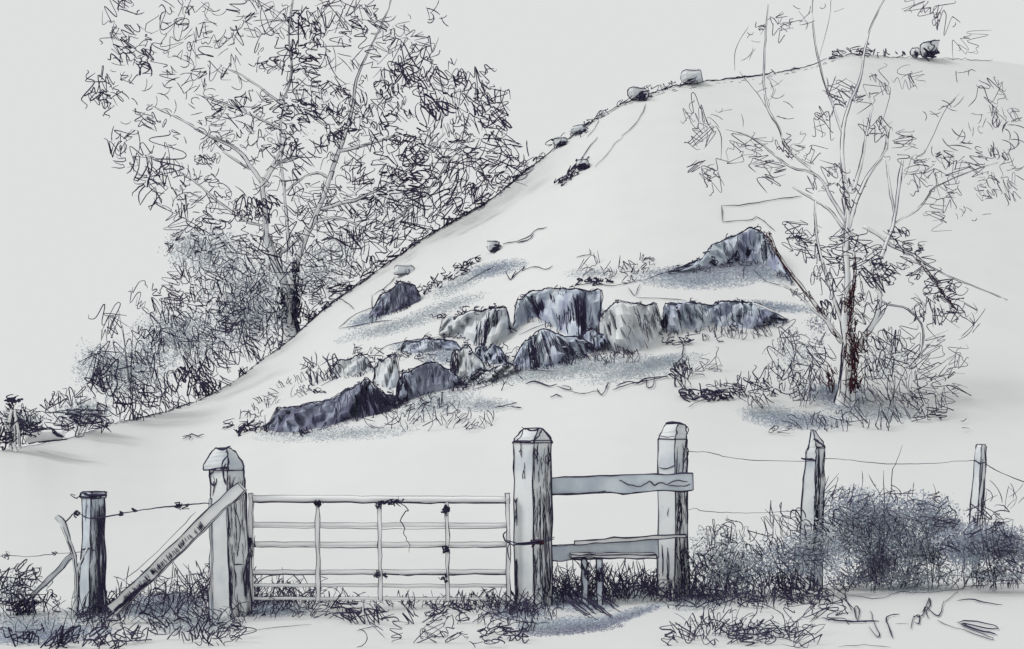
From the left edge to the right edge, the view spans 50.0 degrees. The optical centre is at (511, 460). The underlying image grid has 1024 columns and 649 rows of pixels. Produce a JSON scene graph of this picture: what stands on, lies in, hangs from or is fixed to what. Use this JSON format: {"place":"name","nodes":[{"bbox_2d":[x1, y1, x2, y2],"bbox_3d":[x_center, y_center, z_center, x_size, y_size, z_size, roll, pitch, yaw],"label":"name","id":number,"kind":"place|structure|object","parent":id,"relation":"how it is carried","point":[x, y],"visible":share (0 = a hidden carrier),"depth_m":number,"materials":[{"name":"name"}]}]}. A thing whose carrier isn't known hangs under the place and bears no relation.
{"place":"outdoors","nodes":[
{"label":"outdoors","id":0,"kind":"place"},
{"bbox_2d":[0,54,1023,648],"bbox_3d":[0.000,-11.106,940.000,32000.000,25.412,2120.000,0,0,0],"label":"ground","id":1,"kind":"structure","parent":0,"point":[634,192],"depth_m":27.47,"materials":[{"name":"white"}]},
{"bbox_2d":[0,394,45,451],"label":"bush","id":2,"kind":"object","parent":1,"relation":"on","point":[10,438],"visible":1,"depth_m":27.58,"materials":[{"name":"black plant"}]},
{"bbox_2d":[0,559,60,615],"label":"weed clump","id":3,"kind":"object","parent":1,"relation":"on","point":[18,584],"visible":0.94,"depth_m":11.33,"materials":[{"name":"grey plant"}]},
{"bbox_2d":[19,407,50,444],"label":"bush","id":4,"kind":"object","parent":1,"relation":"on","point":[33,417],"visible":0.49,"depth_m":28.53,"materials":[{"name":"black plant"}]},
{"bbox_2d":[11,553,71,615],"bbox_3d":[-4.896,1.314,11.498,0.619,0.704,0.263,0,0,-34],"label":"strut","id":5,"kind":"object","parent":1,"relation":"on","point":[67,559],"visible":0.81,"depth_m":11.51,"materials":[{"name":"grey wood"}]},
{"bbox_2d":[25,427,66,443],"bbox_3d":[-11.926,-0.645,28.170,1.130,0.441,0.361,0,0,0],"label":"fallen log","id":6,"kind":"object","parent":1,"relation":"on","point":[51,434],"visible":0.84,"depth_m":28.09,"materials":[{"name":"wood"}]},
{"bbox_2d":[54,515,87,615],"bbox_3d":[-4.556,1.108,11.349,0.352,1.103,0.057,0,0,0],"label":"forked stick","id":7,"kind":"object","parent":1,"relation":"on","point":[65,530],"visible":0.94,"depth_m":11.34,"materials":[{"name":"grey wood"}]},
{"bbox_2d":[39,386,114,436],"bbox_3d":[-12.860,-1.313,32.691,2.624,1.879,2.132,0,0,0],"label":"bush","id":8,"kind":"object","parent":1,"relation":"on","point":[76,418],"visible":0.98,"depth_m":32.64,"materials":[{"name":"black plant"}]},
{"bbox_2d":[70,491,106,613],"bbox_3d":[-4.393,0.983,11.523,0.371,1.337,0.326,0,0,0],"label":"fence post","id":9,"kind":"object","parent":1,"relation":"on","point":[92,573],"visible":0.84,"depth_m":11.46,"materials":[{"name":"grey wood"}]},
{"bbox_2d":[2,551,77,559],"bbox_3d":[-5.080,0.995,11.563,1.168,0.103,0.094,0,0,9],"label":"fence wire","id":10,"kind":"object","parent":9,"relation":"attached to","point":[7,555],"visible":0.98,"depth_m":11.59,"materials":[{"name":"black metal"}]},
{"bbox_2d":[72,271,180,419],"bbox_3d":[-13.389,-3.874,37.784,5.031,5.083,3.987,0,0,0],"label":"bush","id":11,"kind":"object","parent":1,"relation":"on","point":[98,372],"visible":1,"depth_m":37.86,"materials":[{"name":"grey plant"}]},
{"bbox_2d":[106,483,246,615],"bbox_3d":[-3.308,0.866,10.861,1.333,1.294,0.157,0,0,-11],"label":"timber brace","id":12,"kind":"object","parent":1,"relation":"on","point":[178,547],"visible":1,"depth_m":10.84,"materials":[{"name":"grey wood"}]},
{"bbox_2d":[120,285,243,399],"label":"bush","id":13,"kind":"object","parent":1,"relation":"on","point":[204,385],"visible":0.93,"depth_m":44.28,"materials":[{"name":"grey plant"}]},
{"bbox_2d":[208,498,213,624],"bbox_3d":[-2.980,1.018,10.872,0.050,1.281,0.582,0,0,-16],"label":"stake","id":14,"kind":"object","parent":1,"relation":"on","point":[211,557],"visible":0.79,"depth_m":10.86,"materials":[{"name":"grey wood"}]},
{"bbox_2d":[65,502,208,521],"bbox_3d":[-3.819,0.520,11.166,1.529,0.215,0.112,0,0,6],"label":"barbed wire","id":15,"kind":"object","parent":14,"relation":"attached to","point":[177,506],"visible":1,"depth_m":11.18,"materials":[{"name":"black metal"}]},
{"bbox_2d":[202,446,252,616],"bbox_3d":[-2.990,0.756,11.342,0.460,1.820,0.419,0,0,38],"label":"gate post","id":16,"kind":"object","parent":1,"relation":"on","point":[224,467],"visible":0.86,"depth_m":11.29,"materials":[{"name":"grey wood"}]},
{"bbox_2d":[248,493,553,601],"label":"field gate","id":17,"kind":"structure","parent":16,"relation":"attached to","point":[317,524],"depth_m":11.73,"materials":[{"name":"metal"}]},
{"bbox_2d":[379,497,409,548],"bbox_3d":[-1.250,0.677,11.711,0.332,0.605,0.081,0,0,0],"label":"loose twine","id":18,"kind":"object","parent":17,"relation":"attached to","point":[396,501],"visible":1,"depth_m":11.71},
{"bbox_2d":[202,274,291,364],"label":"bush","id":19,"kind":"object","parent":1,"relation":"on","point":[256,314],"visible":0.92,"depth_m":49.22,"materials":[{"name":"black plant"}]},
{"bbox_2d":[81,0,533,345],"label":"broadleaf tree","id":20,"kind":"object","parent":1,"relation":"on","point":[289,290],"visible":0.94,"depth_m":52.89,"materials":[{"name":"black plant"}]},
{"bbox_2d":[259,377,407,435],"bbox_3d":[-5.684,-1.454,31.585,7.264,1.577,2.847,0,0,34],"label":"rock outcrop","id":21,"kind":"object","parent":1,"relation":"on","point":[365,398],"visible":0.97,"depth_m":29.82,"materials":[{"name":"stone"}]},
{"bbox_2d":[329,353,373,378],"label":"rock outcrop","id":22,"kind":"object","parent":1,"relation":"on","point":[355,364],"visible":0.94,"depth_m":35.28,"materials":[{"name":"grey stone"}]},
{"bbox_2d":[372,352,399,389],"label":"rock outcrop","id":23,"kind":"object","parent":1,"relation":"on","point":[386,373],"visible":0.89,"depth_m":31.88,"materials":[{"name":"grey stone"}]},
{"bbox_2d":[368,280,420,319],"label":"rock outcrop","id":24,"kind":"object","parent":1,"relation":"on","point":[399,297],"visible":0.91,"depth_m":41.96,"materials":[{"name":"stone"}]},
{"bbox_2d":[393,264,414,274],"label":"boulder","id":25,"kind":"object","parent":1,"relation":"on","point":[407,269],"visible":0.89,"depth_m":47.14,"materials":[{"name":"grey stone"}]},
{"bbox_2d":[398,332,461,355],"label":"rock outcrop","id":26,"kind":"object","parent":1,"relation":"on","point":[423,344],"visible":0.93,"depth_m":34.39,"materials":[{"name":"stone"}]},
{"bbox_2d":[395,360,466,402],"bbox_3d":[-2.262,-2.130,30.565,2.239,1.303,2.529,0,0,0],"label":"rock outcrop","id":27,"kind":"object","parent":1,"relation":"on","point":[429,377],"visible":0.94,"depth_m":29.82,"materials":[{"name":"stone"}]},
{"bbox_2d":[446,341,486,379],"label":"rock outcrop","id":28,"kind":"object","parent":1,"relation":"on","point":[464,361],"visible":0.82,"depth_m":30.49,"materials":[{"name":"grey stone"}]},
{"bbox_2d":[439,305,511,347],"bbox_3d":[-1.136,-4.027,35.495,2.023,1.493,5.547,0,0,-28],"label":"rock outcrop","id":29,"kind":"object","parent":1,"relation":"on","point":[489,326],"visible":0.93,"depth_m":33.55,"materials":[{"name":"grey stone"}]},
{"bbox_2d":[0,256,951,645],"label":"turf growth","id":30,"kind":"object","parent":1,"relation":"on","point":[596,624],"visible":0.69,"depth_m":26.92,"materials":[{"name":"grey plant"}]},
{"bbox_2d":[474,342,509,367],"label":"rock outcrop","id":31,"kind":"object","parent":1,"relation":"on","point":[493,353],"visible":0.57,"depth_m":31.29,"materials":[{"name":"stone"}]},
{"bbox_2d":[466,362,519,385],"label":"rock outcrop","id":32,"kind":"object","parent":1,"relation":"on","point":[507,368],"visible":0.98,"depth_m":29.66,"materials":[{"name":"grey stone"}]},
{"bbox_2d":[486,240,500,253],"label":"boulder","id":33,"kind":"object","parent":1,"relation":"on","point":[492,245],"visible":0.98,"depth_m":44.29,"materials":[{"name":"grey stone"}]},
{"bbox_2d":[0,43,1023,648],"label":"rough grass","id":34,"kind":"structure","parent":1,"relation":"on","point":[650,585],"depth_m":12.32,"materials":[{"name":"grey plant"}]},
{"bbox_2d":[512,427,552,606],"bbox_3d":[0.229,0.636,12.162,0.461,2.023,0.395,0,0,0],"label":"gate post","id":35,"kind":"object","parent":1,"relation":"on","point":[532,496],"visible":0.87,"depth_m":12.09,"materials":[{"name":"grey wood"}]},
{"bbox_2d":[552,534,686,561],"bbox_3d":[1.217,0.982,12.445,1.640,0.292,0.157,0,0,-17],"label":"stile rail","id":36,"kind":"object","parent":35,"relation":"attached to","point":[637,544],"visible":0.8,"depth_m":12.41,"materials":[{"name":"grey wood"}]},
{"bbox_2d":[552,472,693,494],"bbox_3d":[1.206,0.261,12.449,1.836,0.261,0.117,0,0,-12],"label":"stile rail","id":37,"kind":"object","parent":35,"relation":"attached to","point":[628,484],"visible":0.92,"depth_m":12.44,"materials":[{"name":"grey wood"}]},
{"bbox_2d":[509,286,602,339],"bbox_3d":[1.341,-4.162,33.549,2.604,2.166,6.375,0,0,-33],"label":"rock outcrop","id":38,"kind":"object","parent":1,"relation":"on","point":[571,311],"visible":0.85,"depth_m":31.67,"materials":[{"name":"stone"}]},
{"bbox_2d":[512,328,599,372],"bbox_3d":[1.223,-2.987,30.451,2.464,1.278,2.802,0,0,0],"label":"rock outcrop","id":39,"kind":"object","parent":1,"relation":"on","point":[544,347],"visible":0.98,"depth_m":29.46,"materials":[{"name":"stone"}]},
{"bbox_2d":[553,136,567,146],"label":"boulder","id":40,"kind":"object","parent":1,"relation":"on","point":[558,141],"visible":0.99,"depth_m":54.23,"materials":[{"name":"grey stone"}]},
{"bbox_2d":[571,124,586,135],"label":"boulder","id":41,"kind":"object","parent":1,"relation":"on","point":[575,128],"visible":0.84,"depth_m":54.64,"materials":[{"name":"grey stone"}]},
{"bbox_2d":[575,158,589,170],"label":"boulder","id":42,"kind":"object","parent":1,"relation":"on","point":[583,163],"visible":1,"depth_m":48.98,"materials":[{"name":"grey stone"}]},
{"bbox_2d":[581,324,610,354],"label":"rock outcrop","id":43,"kind":"object","parent":1,"relation":"on","point":[592,336],"visible":0.72,"depth_m":29.67,"materials":[{"name":"stone"}]},
{"bbox_2d":[569,552,656,605],"bbox_3d":[1.150,1.317,12.269,1.102,0.594,0.319,0,0,-18],"label":"stile step","id":44,"kind":"object","parent":1,"relation":"on","point":[586,573],"visible":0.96,"depth_m":12.12,"materials":[{"name":"grey wood"}]},
{"bbox_2d":[597,299,662,353],"bbox_3d":[3.289,-3.636,30.752,1.850,1.862,4.238,0,0,7],"label":"rock outcrop","id":45,"kind":"object","parent":1,"relation":"on","point":[635,327],"visible":0.95,"depth_m":29.36,"materials":[{"name":"grey stone"}]},
{"bbox_2d":[627,86,651,100],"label":"boulder","id":46,"kind":"object","parent":1,"relation":"on","point":[638,93],"visible":1,"depth_m":56.23,"materials":[{"name":"grey stone"}]},
{"bbox_2d":[656,421,689,597],"bbox_3d":[1.900,0.591,12.966,0.410,2.108,0.410,0,0,0],"label":"stile post","id":47,"kind":"object","parent":1,"relation":"on","point":[672,448],"visible":0.81,"depth_m":12.89,"materials":[{"name":"grey wood"}]},
{"bbox_2d":[688,451,805,461],"bbox_3d":[2.835,-0.053,13.197,1.703,0.125,0.079,0,0,-22],"label":"fence wire","id":48,"kind":"object","parent":47,"relation":"attached to","point":[745,459],"visible":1,"depth_m":13.25,"materials":[{"name":"grey metal"}]},
{"bbox_2d":[680,69,702,83],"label":"boulder","id":49,"kind":"object","parent":1,"relation":"on","point":[690,76],"visible":0.98,"depth_m":57.60,"materials":[{"name":"grey stone"}]},
{"bbox_2d":[661,298,788,335],"bbox_3d":[6.222,-4.043,31.486,4.365,1.270,2.563,0,0,-6],"label":"rock outcrop","id":50,"kind":"object","parent":1,"relation":"on","point":[691,315],"visible":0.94,"depth_m":30.73,"materials":[{"name":"stone"}]},
{"bbox_2d":[680,517,780,598],"bbox_3d":[2.594,1.135,13.208,1.243,1.022,2.025,0,0,11],"label":"bramble clump","id":51,"kind":"object","parent":1,"relation":"on","point":[734,571],"visible":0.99,"depth_m":12.72,"materials":[{"name":"grey plant"}]},
{"bbox_2d":[668,225,793,283],"bbox_3d":[7.236,-6.632,36.567,4.070,2.374,4.182,0,0,13],"label":"rock outcrop","id":52,"kind":"object","parent":1,"relation":"on","point":[723,251],"visible":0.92,"depth_m":36.13,"materials":[{"name":"stone"}]},
{"bbox_2d":[729,315,838,407],"bbox_3d":[6.623,-2.347,25.304,3.248,2.330,2.344,0,0,0],"label":"bush","id":53,"kind":"object","parent":1,"relation":"on","point":[810,379],"visible":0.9,"depth_m":25.34,"materials":[{"name":"grey plant"}]},
{"bbox_2d":[737,501,853,595],"bbox_3d":[3.357,1.032,13.394,1.416,1.139,2.128,0,0,0],"label":"bramble clump","id":54,"kind":"object","parent":1,"relation":"on","point":[806,555],"visible":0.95,"depth_m":12.83,"materials":[{"name":"grey plant"}]},
{"bbox_2d":[796,429,825,590],"bbox_3d":[3.727,0.618,13.571,0.350,2.015,0.288,0,0,-32],"label":"fence post","id":55,"kind":"object","parent":1,"relation":"on","point":[813,481],"visible":0.74,"depth_m":13.55,"materials":[{"name":"grey wood"}]},
{"bbox_2d":[689,508,800,512],"bbox_3d":[2.790,0.594,13.216,1.631,0.077,0.104,0,0,-23],"label":"fence wire","id":56,"kind":"object","parent":55,"relation":"attached to","point":[731,512],"visible":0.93,"depth_m":13.11,"materials":[{"name":"grey metal"}]},
{"bbox_2d":[824,458,974,463],"bbox_3d":[5.072,0.007,14.240,2.878,0.077,0.125,0,0,-29],"label":"fence wire","id":57,"kind":"object","parent":55,"relation":"attached to","point":[885,463],"visible":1,"depth_m":14.12,"materials":[{"name":"grey metal"}]},
{"bbox_2d":[681,0,1023,406],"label":"twisted tree","id":58,"kind":"object","parent":1,"relation":"on","point":[848,384],"visible":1,"depth_m":25.37,"materials":[{"name":"grey plant"}]},
{"bbox_2d":[806,447,928,592],"bbox_3d":[4.607,0.712,13.752,2.294,1.814,1.226,0,0,-42],"label":"leafy clump","id":59,"kind":"object","parent":1,"relation":"on","point":[877,560],"visible":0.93,"depth_m":13.47,"materials":[{"name":"grey plant"}]},
{"bbox_2d":[857,326,971,409],"bbox_3d":[9.236,-2.012,25.309,3.309,2.131,2.338,0,0,0],"label":"bush","id":60,"kind":"object","parent":1,"relation":"on","point":[882,361],"visible":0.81,"depth_m":25.24,"materials":[{"name":"grey plant"}]},
{"bbox_2d":[909,46,919,57],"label":"boulder","id":61,"kind":"object","parent":1,"relation":"on","point":[914,52],"visible":1,"depth_m":63.12,"materials":[{"name":"grey stone"}]},
{"bbox_2d":[860,485,974,588],"bbox_3d":[5.278,0.949,13.880,1.282,1.335,2.073,0,0,40],"label":"leafy clump","id":62,"kind":"object","parent":1,"relation":"on","point":[932,521],"visible":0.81,"depth_m":13.57,"materials":[{"name":"grey plant"}]},
{"bbox_2d":[919,39,939,61],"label":"boulder","id":63,"kind":"object","parent":1,"relation":"on","point":[928,49],"visible":1,"depth_m":63.19,"materials":[{"name":"grey stone"}]},
{"bbox_2d":[961,444,986,577],"bbox_3d":[6.375,0.688,15.108,0.332,1.844,0.244,0,0,-39],"label":"fence post","id":64,"kind":"object","parent":1,"relation":"on","point":[978,481],"visible":0.56,"depth_m":15.06,"materials":[{"name":"grey wood"}]},
{"bbox_2d":[984,462,1023,481],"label":"fence wire","id":65,"kind":"object","parent":64,"relation":"attached to","point":[1005,474],"visible":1,"depth_m":14.81,"materials":[{"name":"grey metal"}]},
{"bbox_2d":[931,481,1023,591],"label":"bramble clump","id":66,"kind":"object","parent":1,"relation":"on","point":[998,541],"visible":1,"depth_m":13.17,"materials":[{"name":"grey plant"}]},
{"bbox_2d":[0,0,1023,449],"label":"sky","id":67,"kind":"structure","parent":0,"point":[75,238],"materials":[{"name":"white"}]}
]}

